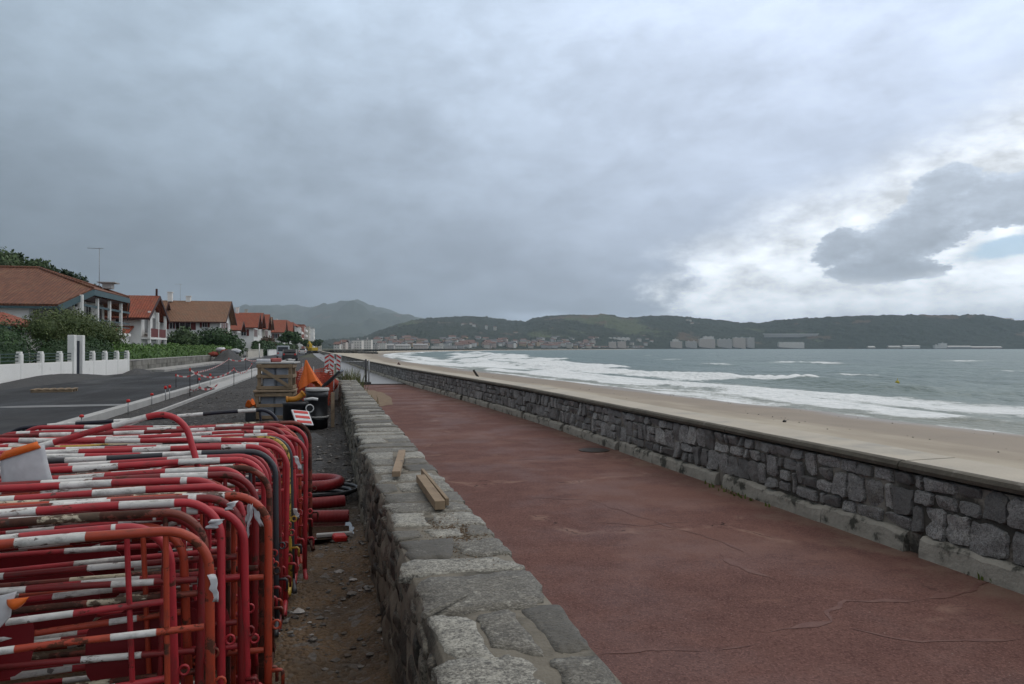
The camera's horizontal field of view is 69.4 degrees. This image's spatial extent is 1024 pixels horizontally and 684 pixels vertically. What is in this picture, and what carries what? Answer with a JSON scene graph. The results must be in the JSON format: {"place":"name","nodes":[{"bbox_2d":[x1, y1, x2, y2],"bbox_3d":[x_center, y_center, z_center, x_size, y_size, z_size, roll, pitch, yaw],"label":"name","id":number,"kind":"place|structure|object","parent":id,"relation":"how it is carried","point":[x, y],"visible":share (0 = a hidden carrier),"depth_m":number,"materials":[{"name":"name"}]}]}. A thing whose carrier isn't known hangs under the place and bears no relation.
{"place":"outdoors","nodes":[
{"label":"outdoors","id":0,"kind":"place"},
{"bbox_2d":[30,387,77,392],"bbox_3d":[-16.646,1.753,26.910,1.330,0.120,1.000,0,0,-20],"label":"pallet","id":1,"kind":"object","parent":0,"point":[37,390],"visible":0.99,"depth_m":26.58,"materials":[{"name":"brown wood"}]},
{"bbox_2d":[29,338,114,362],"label":"hedge","id":2,"kind":"object","parent":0,"point":[54,348],"visible":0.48,"depth_m":40.33,"materials":[{"name":"green plant"}]},
{"bbox_2d":[0,352,308,434],"bbox_3d":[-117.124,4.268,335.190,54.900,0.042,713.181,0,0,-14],"label":"road","id":3,"kind":"structure","parent":0,"point":[118,389],"depth_m":25.86,"materials":[{"name":"asphalt"}]},
{"bbox_2d":[0,248,28,265],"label":"broad tree","id":4,"kind":"object","parent":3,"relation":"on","point":[4,260],"visible":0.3,"depth_m":93.68,"materials":[{"name":"green plant"}]},
{"bbox_2d":[0,312,34,362],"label":"garden annexe","id":5,"kind":"structure","parent":3,"relation":"on","point":[12,317],"depth_m":43.91,"materials":[{"name":"red tile"}]},
{"bbox_2d":[0,329,34,363],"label":"hedge","id":6,"kind":"object","parent":3,"relation":"on","point":[8,347],"visible":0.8,"depth_m":34.69,"materials":[{"name":"green plant"}]},
{"bbox_2d":[15,258,52,269],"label":"broad tree","id":7,"kind":"object","parent":3,"relation":"on","point":[40,262],"visible":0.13,"depth_m":90.86,"materials":[{"name":"green plant"}]},
{"bbox_2d":[0,374,113,389],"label":"sidewalk","id":8,"kind":"structure","parent":3,"relation":"on","point":[49,379],"depth_m":32.70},
{"bbox_2d":[0,404,121,407],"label":"road marking","id":9,"kind":"object","parent":3,"relation":"on","point":[60,405],"visible":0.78,"depth_m":20.36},
{"bbox_2d":[0,335,129,382],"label":"garden wall","id":10,"kind":"structure","parent":3,"relation":"on","point":[76,363],"depth_m":38.23,"materials":[{"name":"white paint"}]},
{"bbox_2d":[0,248,130,350],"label":"house","id":11,"kind":"structure","parent":3,"relation":"on","point":[26,290],"depth_m":54.88,"materials":[{"name":"brown tile"}]},
{"bbox_2d":[104,289,169,346],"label":"house","id":12,"kind":"structure","parent":3,"relation":"on","point":[147,315],"depth_m":73.14,"materials":[{"name":"paint"}]},
{"bbox_2d":[35,359,290,430],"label":"kerb","id":13,"kind":"structure","parent":3,"relation":"on","point":[105,414],"depth_m":19.98,"materials":[{"name":"concrete"}]},
{"bbox_2d":[106,341,233,359],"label":"hedge","id":14,"kind":"object","parent":3,"relation":"on","point":[146,351],"visible":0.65,"depth_m":60.48,"materials":[{"name":"green plant"}]},
{"bbox_2d":[129,353,242,370],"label":"boundary wall","id":15,"kind":"structure","parent":3,"relation":"on","point":[149,363],"depth_m":59.12,"materials":[{"name":"concrete"}]},
{"bbox_2d":[160,292,236,342],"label":"house","id":16,"kind":"structure","parent":3,"relation":"on","point":[195,316],"depth_m":123.16,"materials":[{"name":"beige tile"}]},
{"bbox_2d":[193,326,247,355],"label":"broad bush","id":17,"kind":"object","parent":3,"relation":"on","point":[216,337],"visible":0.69,"depth_m":104.20,"materials":[{"name":"green plant"}]},
{"bbox_2d":[212,349,245,362],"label":"gravel heap","id":18,"kind":"object","parent":3,"relation":"on","point":[224,355],"visible":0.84,"depth_m":78.95,"materials":[{"name":"gravel"}]},
{"bbox_2d":[230,321,245,338],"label":"house","id":19,"kind":"structure","parent":3,"relation":"on","point":[239,328],"depth_m":142.61,"materials":[{"name":"red tile"}]},
{"bbox_2d":[235,313,262,354],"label":"house","id":20,"kind":"structure","parent":3,"relation":"on","point":[253,324],"depth_m":155.45,"materials":[{"name":"red tile"}]},
{"bbox_2d":[271,320,287,343],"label":"house","id":21,"kind":"structure","parent":3,"relation":"on","point":[280,326],"depth_m":237.09,"materials":[{"name":"red tile"}]},
{"bbox_2d":[0,357,392,683],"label":"site earth","id":22,"kind":"structure","parent":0,"point":[304,662],"depth_m":4.79,"materials":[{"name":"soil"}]},
{"bbox_2d":[0,523,189,683],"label":"site barrier","id":23,"kind":"object","parent":22,"relation":"on","point":[129,605],"visible":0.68,"depth_m":2.58,"materials":[{"name":"metal"}]},
{"bbox_2d":[0,591,29,626],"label":"torn sign","id":24,"kind":"object","parent":23,"relation":"on","point":[9,603],"visible":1,"depth_m":2.42,"materials":[{"name":"white plastic"}]},
{"bbox_2d":[0,523,194,683],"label":"site barrier","id":25,"kind":"object","parent":22,"relation":"on","point":[180,547],"visible":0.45,"depth_m":2.76,"materials":[{"name":"metal"}]},
{"bbox_2d":[0,515,204,683],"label":"site barrier","id":26,"kind":"object","parent":22,"relation":"on","point":[13,664],"visible":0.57,"depth_m":2.68,"materials":[{"name":"metal"}]},
{"bbox_2d":[0,412,216,547],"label":"tilted barrier","id":27,"kind":"object","parent":22,"relation":"on","point":[181,422],"visible":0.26,"depth_m":3.74,"materials":[{"name":"metal"}]},
{"bbox_2d":[0,509,219,683],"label":"site barrier","id":28,"kind":"object","parent":22,"relation":"on","point":[194,523],"visible":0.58,"depth_m":2.69,"materials":[{"name":"metal"}]},
{"bbox_2d":[0,527,226,683],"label":"site barrier","id":29,"kind":"object","parent":22,"relation":"on","point":[202,548],"visible":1,"depth_m":2.48,"materials":[{"name":"metal"}]},
{"bbox_2d":[207,574,218,601],"bbox_3d":[-1.017,0.838,2.514,0.039,0.094,0.022,0,0,-14],"label":"plastic rag","id":30,"kind":"object","parent":29,"relation":"attached to","point":[214,584],"visible":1,"depth_m":2.52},
{"bbox_2d":[0,498,235,683],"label":"site barrier","id":31,"kind":"object","parent":22,"relation":"on","point":[105,670],"visible":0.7,"depth_m":2.79,"materials":[{"name":"metal"}]},
{"bbox_2d":[0,477,236,683],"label":"site barrier","id":32,"kind":"object","parent":22,"relation":"on","point":[95,484],"visible":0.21,"depth_m":3.15,"materials":[{"name":"metal"}]},
{"bbox_2d":[0,479,250,683],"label":"site barrier","id":33,"kind":"object","parent":22,"relation":"on","point":[82,489],"visible":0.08,"depth_m":3.26,"materials":[{"name":"metal"}]},
{"bbox_2d":[0,483,257,683],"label":"site barrier","id":34,"kind":"object","parent":22,"relation":"on","point":[128,491],"visible":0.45,"depth_m":3.01,"materials":[{"name":"metal"}]},
{"bbox_2d":[0,494,258,683],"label":"site barrier","id":35,"kind":"object","parent":22,"relation":"on","point":[242,678],"visible":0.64,"depth_m":2.90,"materials":[{"name":"metal"}]},
{"bbox_2d":[0,471,258,682],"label":"site barrier","id":36,"kind":"object","parent":22,"relation":"on","point":[50,559],"visible":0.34,"depth_m":3.32,"materials":[{"name":"metal"}]},
{"bbox_2d":[0,466,258,671],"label":"site barrier","id":37,"kind":"object","parent":22,"relation":"on","point":[187,470],"visible":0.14,"depth_m":3.62,"materials":[{"name":"metal"}]},
{"bbox_2d":[0,478,258,631],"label":"site barrier","id":38,"kind":"object","parent":22,"relation":"on","point":[242,488],"visible":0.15,"depth_m":3.48,"materials":[{"name":"metal"}]},
{"bbox_2d":[0,442,52,481],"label":"plastic sign","id":39,"kind":"object","parent":38,"relation":"on","point":[28,462],"visible":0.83,"depth_m":3.25,"materials":[{"name":"plastic"}]},
{"bbox_2d":[0,506,261,683],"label":"site barrier","id":40,"kind":"object","parent":22,"relation":"on","point":[234,520],"visible":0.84,"depth_m":2.89,"materials":[{"name":"metal"}]},
{"bbox_2d":[0,451,271,606],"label":"site barrier","id":41,"kind":"object","parent":22,"relation":"on","point":[263,462],"visible":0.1,"depth_m":4.01,"materials":[{"name":"metal"}]},
{"bbox_2d":[0,457,277,620],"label":"site barrier","id":42,"kind":"object","parent":22,"relation":"on","point":[140,464],"visible":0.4,"depth_m":3.69,"materials":[{"name":"metal"}]},
{"bbox_2d":[0,491,278,683],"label":"site barrier","id":43,"kind":"object","parent":22,"relation":"on","point":[228,608],"visible":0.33,"depth_m":3.04,"materials":[{"name":"metal"}]},
{"bbox_2d":[0,464,282,651],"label":"site barrier","id":44,"kind":"object","parent":22,"relation":"on","point":[83,645],"visible":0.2,"depth_m":3.72,"materials":[{"name":"metal"}]},
{"bbox_2d":[0,492,284,683],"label":"site barrier","id":45,"kind":"object","parent":22,"relation":"on","point":[266,577],"visible":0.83,"depth_m":3.02,"materials":[{"name":"metal"}]},
{"bbox_2d":[0,444,285,575],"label":"site barrier","id":46,"kind":"object","parent":22,"relation":"on","point":[178,448],"visible":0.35,"depth_m":4.22,"materials":[{"name":"metal"}]},
{"bbox_2d":[0,426,285,468],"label":"site barrier","id":47,"kind":"object","parent":22,"relation":"on","point":[62,434],"visible":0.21,"depth_m":5.26,"materials":[{"name":"metal"}]},
{"bbox_2d":[7,454,281,608],"bbox_3d":[-2.315,1.128,3.808,2.147,1.019,0.361,-1,1,-13],"label":"site barrier","id":48,"kind":"object","parent":22,"relation":"on","point":[155,551],"visible":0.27,"depth_m":3.90,"materials":[{"name":"metal"}]},
{"bbox_2d":[10,408,278,481],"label":"site barrier","id":49,"kind":"object","parent":22,"relation":"on","point":[259,410],"visible":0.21,"depth_m":6.08,"materials":[{"name":"metal"}]},
{"bbox_2d":[0,437,292,565],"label":"site barrier","id":50,"kind":"object","parent":22,"relation":"on","point":[133,440],"visible":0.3,"depth_m":4.60,"materials":[{"name":"metal"}]},
{"bbox_2d":[0,443,296,616],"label":"site barrier","id":51,"kind":"object","parent":22,"relation":"on","point":[285,490],"visible":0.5,"depth_m":4.51,"materials":[{"name":"metal"}]},
{"bbox_2d":[4,423,293,474],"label":"site barrier","id":52,"kind":"object","parent":22,"relation":"on","point":[178,427],"visible":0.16,"depth_m":5.42,"materials":[{"name":"metal"}]},
{"bbox_2d":[0,429,302,564],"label":"site barrier","id":53,"kind":"object","parent":22,"relation":"on","point":[295,444],"visible":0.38,"depth_m":5.50,"materials":[{"name":"metal"}]},
{"bbox_2d":[0,435,313,579],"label":"site barrier","id":54,"kind":"object","parent":22,"relation":"on","point":[305,513],"visible":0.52,"depth_m":5.28,"materials":[{"name":"metal"}]},
{"bbox_2d":[11,433,304,584],"bbox_3d":[-2.483,1.141,4.866,2.147,1.019,0.361,-1,2,-13],"label":"site barrier","id":55,"kind":"object","parent":22,"relation":"on","point":[291,446],"visible":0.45,"depth_m":5.07,"materials":[{"name":"metal"}]},
{"bbox_2d":[47,449,287,637],"bbox_3d":[-2.304,1.111,3.904,2.147,1.019,0.361,0,0,-16],"label":"site barrier","id":56,"kind":"object","parent":22,"relation":"on","point":[274,469],"visible":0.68,"depth_m":4.13,"materials":[{"name":"metal"}]},
{"bbox_2d":[26,425,312,554],"bbox_3d":[-2.616,1.138,5.617,2.147,1.019,0.361,1,0,-14],"label":"site barrier","id":57,"kind":"object","parent":22,"relation":"on","point":[295,428],"visible":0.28,"depth_m":5.54,"materials":[{"name":"metal"}]},
{"bbox_2d":[60,465,283,664],"bbox_3d":[-2.225,1.153,3.566,2.147,1.019,0.361,-1,-2,-15],"label":"site barrier","id":58,"kind":"object","parent":22,"relation":"on","point":[261,476],"visible":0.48,"depth_m":3.81,"materials":[{"name":"metal"}]},
{"bbox_2d":[41,428,308,563],"bbox_3d":[-2.570,1.157,5.294,2.147,1.019,0.361,0,1,-19],"label":"site barrier","id":59,"kind":"object","parent":22,"relation":"on","point":[299,493],"visible":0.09,"depth_m":5.61,"materials":[{"name":"metal"}]},
{"bbox_2d":[51,436,299,596],"bbox_3d":[-2.451,1.137,4.637,2.147,1.019,0.361,-1,-1,-13],"label":"site barrier","id":60,"kind":"object","parent":22,"relation":"on","point":[282,444],"visible":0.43,"depth_m":4.85,"materials":[{"name":"metal"}]},
{"bbox_2d":[35,421,318,550],"bbox_3d":[-2.563,1.139,5.579,2.147,1.019,0.361,0,-1,-21],"label":"site barrier","id":61,"kind":"object","parent":22,"relation":"on","point":[308,433],"visible":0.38,"depth_m":5.93,"materials":[{"name":"metal"}]},
{"bbox_2d":[79,430,281,472],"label":"site barrier","id":62,"kind":"object","parent":22,"relation":"on","point":[199,433],"visible":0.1,"depth_m":5.16,"materials":[{"name":"metal"}]},
{"bbox_2d":[106,436,301,593],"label":"site barrier","id":63,"kind":"object","parent":22,"relation":"on","point":[294,588],"visible":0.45,"depth_m":4.90,"materials":[{"name":"metal"}]},
{"bbox_2d":[130,360,294,424],"bbox_3d":[-18.900,2.053,59.171,0.070,0.100,92.000,0,0,-14],"label":"edging strip","id":64,"kind":"object","parent":22,"relation":"on","point":[171,407],"visible":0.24,"depth_m":23.34,"materials":[{"name":"concrete"}]},
{"bbox_2d":[158,459,291,631],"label":"site barrier","id":65,"kind":"object","parent":22,"relation":"on","point":[280,534],"visible":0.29,"depth_m":4.30,"materials":[{"name":"metal"}]},
{"bbox_2d":[254,391,296,419],"bbox_3d":[-5.405,1.435,16.935,0.848,0.600,0.848,0,0,-10],"label":"wooden crate","id":66,"kind":"object","parent":22,"relation":"on","point":[270,394],"visible":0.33,"depth_m":16.51,"materials":[{"name":"brown wood"}]},
{"bbox_2d":[260,396,288,415],"bbox_3d":[-5.405,1.440,16.935,0.622,0.518,0.557,0,0,-10],"label":"wrapped load","id":67,"kind":"object","parent":66,"relation":"in","point":[274,400],"visible":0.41,"depth_m":16.67},
{"bbox_2d":[253,388,297,392],"bbox_3d":[-5.405,1.103,16.938,0.920,0.050,0.900,0,0,-14],"label":"board","id":68,"kind":"object","parent":66,"relation":"on","point":[273,390],"visible":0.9,"depth_m":16.54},
{"bbox_2d":[256,364,296,389],"bbox_3d":[-5.384,0.785,16.933,0.788,0.580,0.851,0,0,-10],"label":"wooden crate","id":69,"kind":"object","parent":68,"relation":"on","point":[291,376],"visible":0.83,"depth_m":16.55,"materials":[{"name":"brown wood"}]},
{"bbox_2d":[262,368,287,385],"bbox_3d":[-5.386,0.821,16.945,0.586,0.442,0.558,0,0,-10],"label":"wrapped load","id":70,"kind":"object","parent":69,"relation":"in","point":[272,381],"visible":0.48,"depth_m":16.69},
{"bbox_2d":[216,495,345,509],"bbox_3d":[-2.302,1.567,7.087,1.378,0.111,0.171,0,0,-16],"label":"duct pipe","id":71,"kind":"object","parent":22,"relation":"on","point":[328,502],"visible":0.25,"depth_m":7.19,"materials":[{"name":"plastic"}]},
{"bbox_2d":[282,401,308,431],"bbox_3d":[-4.187,1.435,14.301,0.490,0.560,0.490,0,0,-14],"label":"plastic chamber","id":72,"kind":"object","parent":22,"relation":"on","point":[288,407],"visible":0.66,"depth_m":14.10,"materials":[{"name":"plastic"}]},
{"bbox_2d":[291,410,312,425],"bbox_3d":[-1.912,0.689,6.744,0.165,0.018,0.200,10,29,-37],"label":"striped board","id":73,"kind":"object","parent":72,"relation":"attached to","point":[302,417],"visible":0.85,"depth_m":6.74,"materials":[{"name":"white plastic"}]},
{"bbox_2d":[298,360,321,397],"bbox_3d":[-4.975,1.097,18.344,0.643,1.300,0.335,0,0,-14],"label":"orange cloth","id":74,"kind":"object","parent":22,"relation":"on","point":[308,375],"visible":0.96,"depth_m":18.25,"materials":[{"name":"fabric"}]},
{"bbox_2d":[300,433,328,452],"bbox_3d":[-3.164,1.590,11.825,1.062,0.270,2.880,0,0,-14],"label":"gravel heap","id":75,"kind":"object","parent":22,"relation":"on","point":[317,439],"visible":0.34,"depth_m":11.51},
{"bbox_2d":[296,363,333,404],"bbox_3d":[-5.647,1.234,21.090,1.074,1.170,4.598,0,0,-14],"label":"netting fence","id":76,"kind":"object","parent":22,"relation":"on","point":[321,379],"visible":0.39,"depth_m":19.04,"materials":[{"name":"plastic"}]},
{"bbox_2d":[305,387,328,428],"bbox_3d":[-3.908,1.319,14.836,0.470,0.800,0.470,0,0,-14],"label":"plastic chamber","id":77,"kind":"object","parent":22,"relation":"on","point":[319,415],"visible":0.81,"depth_m":14.66,"materials":[{"name":"plastic"}]},
{"bbox_2d":[302,510,348,522],"bbox_3d":[-2.183,1.586,6.659,1.405,0.116,0.135,0,0,-9],"label":"duct pipe","id":78,"kind":"object","parent":22,"relation":"on","point":[329,516],"visible":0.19,"depth_m":6.70,"materials":[{"name":"plastic"}]},
{"bbox_2d":[302,482,357,497],"bbox_3d":[-2.399,1.571,7.603,1.632,0.100,0.722,0,0,-14],"label":"cable conduit","id":79,"kind":"object","parent":22,"relation":"on","point":[338,493],"visible":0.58,"depth_m":7.50,"materials":[{"name":"black plastic"}]},
{"bbox_2d":[229,473,344,492],"bbox_3d":[-2.401,1.450,7.491,1.379,0.127,0.590,0,0,-14],"label":"duct pipe","id":80,"kind":"object","parent":79,"relation":"on","point":[324,481],"visible":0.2,"depth_m":7.44,"materials":[{"name":"plastic"}]},
{"bbox_2d":[307,522,353,539],"bbox_3d":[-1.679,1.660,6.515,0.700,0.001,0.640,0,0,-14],"label":"pipe","id":81,"kind":"object","parent":22,"relation":"on","point":[331,527],"visible":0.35,"depth_m":6.58,"materials":[{"name":"plastic"}]},
{"bbox_2d":[146,356,263,371],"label":"pavement","id":82,"kind":"structure","parent":0,"point":[172,368],"depth_m":59.10,"materials":[{"name":"concrete"}]},
{"bbox_2d":[208,359,294,388],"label":"pavement","id":83,"kind":"structure","parent":0,"point":[229,381],"depth_m":36.03,"materials":[{"name":"concrete"}]},
{"bbox_2d":[233,299,424,339],"bbox_3d":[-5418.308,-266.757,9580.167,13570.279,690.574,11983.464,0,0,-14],"label":"mountain","id":84,"kind":"structure","parent":0,"point":[348,319],"depth_m":7704.08,"materials":[{"name":"plant"}]},
{"bbox_2d":[313,353,402,383],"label":"concrete path","id":85,"kind":"structure","parent":0,"point":[375,378],"depth_m":44.49,"materials":[{"name":"concrete"}]},
{"bbox_2d":[299,348,603,543],"bbox_3d":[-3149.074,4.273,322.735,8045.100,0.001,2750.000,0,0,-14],"label":"land","id":86,"kind":"structure","parent":0,"point":[310,355],"depth_m":788.12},
{"bbox_2d":[0,315,40,356],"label":"round shrub","id":87,"kind":"object","parent":86,"relation":"on","point":[2,329],"visible":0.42,"depth_m":36.67,"materials":[{"name":"green plant"}]},
{"bbox_2d":[13,304,129,346],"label":"tamarisk shrub","id":88,"kind":"object","parent":86,"relation":"on","point":[55,324],"visible":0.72,"depth_m":44.38,"materials":[{"name":"green plant"}]},
{"bbox_2d":[160,326,198,345],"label":"tamarisk shrub","id":89,"kind":"object","parent":86,"relation":"on","point":[186,335],"visible":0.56,"depth_m":95.63,"materials":[{"name":"green plant"}]},
{"bbox_2d":[251,339,283,355],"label":"hedge","id":90,"kind":"object","parent":86,"relation":"on","point":[265,346],"visible":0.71,"depth_m":152.53,"materials":[{"name":"green plant"}]},
{"bbox_2d":[276,330,300,343],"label":"round tree","id":91,"kind":"object","parent":86,"relation":"on","point":[287,336],"visible":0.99,"depth_m":227.32,"materials":[{"name":"green plant"}]},
{"bbox_2d":[338,380,621,683],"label":"stone wall","id":92,"kind":"structure","parent":86,"relation":"on","point":[448,616],"depth_m":3.13,"materials":[{"name":"stone"}]},
{"bbox_2d":[392,450,404,476],"bbox_3d":[-0.909,0.968,5.969,0.060,0.050,1.215,0,0,-6],"label":"timber offcut","id":93,"kind":"object","parent":92,"relation":"on","point":[398,466],"visible":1,"depth_m":5.74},
{"bbox_2d":[416,474,444,509],"bbox_3d":[-0.534,0.960,4.780,0.062,0.052,0.929,0,0,-14],"label":"timber offcut","id":94,"kind":"object","parent":92,"relation":"on","point":[432,494],"visible":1,"depth_m":4.61,"materials":[{"name":"brown wood"}]},
{"bbox_2d":[421,469,448,505],"bbox_3d":[-0.530,0.964,4.982,0.022,0.044,1.131,0,0,-14],"label":"timber offcut","id":95,"kind":"object","parent":92,"relation":"on","point":[440,491],"visible":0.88,"depth_m":4.78,"materials":[{"name":"brown wood"}]},
{"bbox_2d":[418,512,505,564],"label":"spilled earth","id":96,"kind":"structure","parent":92,"relation":"on","point":[461,529],"depth_m":3.84,"materials":[{"name":"soil"}]},
{"bbox_2d":[0,0,1023,322],"label":"sky","id":97,"kind":"structure","parent":0,"point":[755,161],"materials":[{"name":"grey"}]},
{"bbox_2d":[315,313,823,348],"bbox_3d":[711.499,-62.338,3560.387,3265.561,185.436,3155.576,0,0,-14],"label":"wooded hillside","id":98,"kind":"structure","parent":0,"point":[605,327],"depth_m":3217.96,"materials":[{"name":"plant"}]},
{"bbox_2d":[336,349,1023,469],"bbox_3d":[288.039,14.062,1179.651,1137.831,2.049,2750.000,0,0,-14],"label":"beach sand","id":99,"kind":"structure","parent":0,"point":[977,446],"depth_m":43.19,"materials":[{"name":"sand"}]},
{"bbox_2d":[318,350,1023,594],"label":"seawall","id":100,"kind":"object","parent":99,"relation":"on","point":[964,516],"visible":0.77,"depth_m":6.92,"materials":[{"name":"stone"}]},
{"bbox_2d":[364,384,1023,683],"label":"promenade","id":101,"kind":"structure","parent":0,"point":[610,586],"depth_m":5.20,"materials":[{"name":"asphalt"}]},
{"bbox_2d":[365,389,392,405],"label":"blown sand","id":102,"kind":"structure","parent":101,"relation":"on","point":[384,399],"depth_m":23.77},
{"bbox_2d":[331,367,368,388],"bbox_3d":[-5.141,1.266,23.559,1.292,1.044,5.087,0,0,-14],"label":"weed clump","id":103,"kind":"object","parent":102,"relation":"on","point":[353,376],"visible":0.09,"depth_m":23.46,"materials":[{"name":"green plant"}]},
{"bbox_2d":[719,551,780,581],"bbox_3d":[1.683,1.641,5.402,0.116,0.001,0.835,0,0,-16],"label":"worn seam","id":104,"kind":"object","parent":101,"relation":"on","point":[732,562],"visible":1,"depth_m":5.43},
{"bbox_2d":[770,582,988,631],"bbox_3d":[2.338,1.635,4.655,2.082,0.001,0.258,0,-1,-25],"label":"worn seam","id":105,"kind":"object","parent":101,"relation":"on","point":[840,605],"visible":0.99,"depth_m":4.66,"materials":[{"name":"concrete"}]},
{"bbox_2d":[852,628,1015,642],"bbox_3d":[2.354,1.630,4.067,0.932,0.001,0.162,0,0,10],"label":"worn seam","id":106,"kind":"object","parent":101,"relation":"on","point":[987,640],"visible":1,"depth_m":4.04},
{"bbox_2d":[383,349,1023,434],"bbox_3d":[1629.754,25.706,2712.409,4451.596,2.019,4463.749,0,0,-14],"label":"sea","id":107,"kind":"structure","parent":0,"point":[978,389],"depth_m":117.20,"materials":[{"name":"liquid"}]},
{"bbox_2d":[604,348,1023,348],"bbox_3d":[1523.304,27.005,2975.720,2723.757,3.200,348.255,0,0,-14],"label":"quay wall","id":108,"kind":"structure","parent":0,"point":[814,348],"depth_m":3024.70,"materials":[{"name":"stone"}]},
{"bbox_2d":[759,314,1023,347],"bbox_3d":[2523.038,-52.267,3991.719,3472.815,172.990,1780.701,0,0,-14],"label":"headland","id":109,"kind":"structure","parent":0,"point":[885,331],"depth_m":3392.92,"materials":[{"name":"green plant"}]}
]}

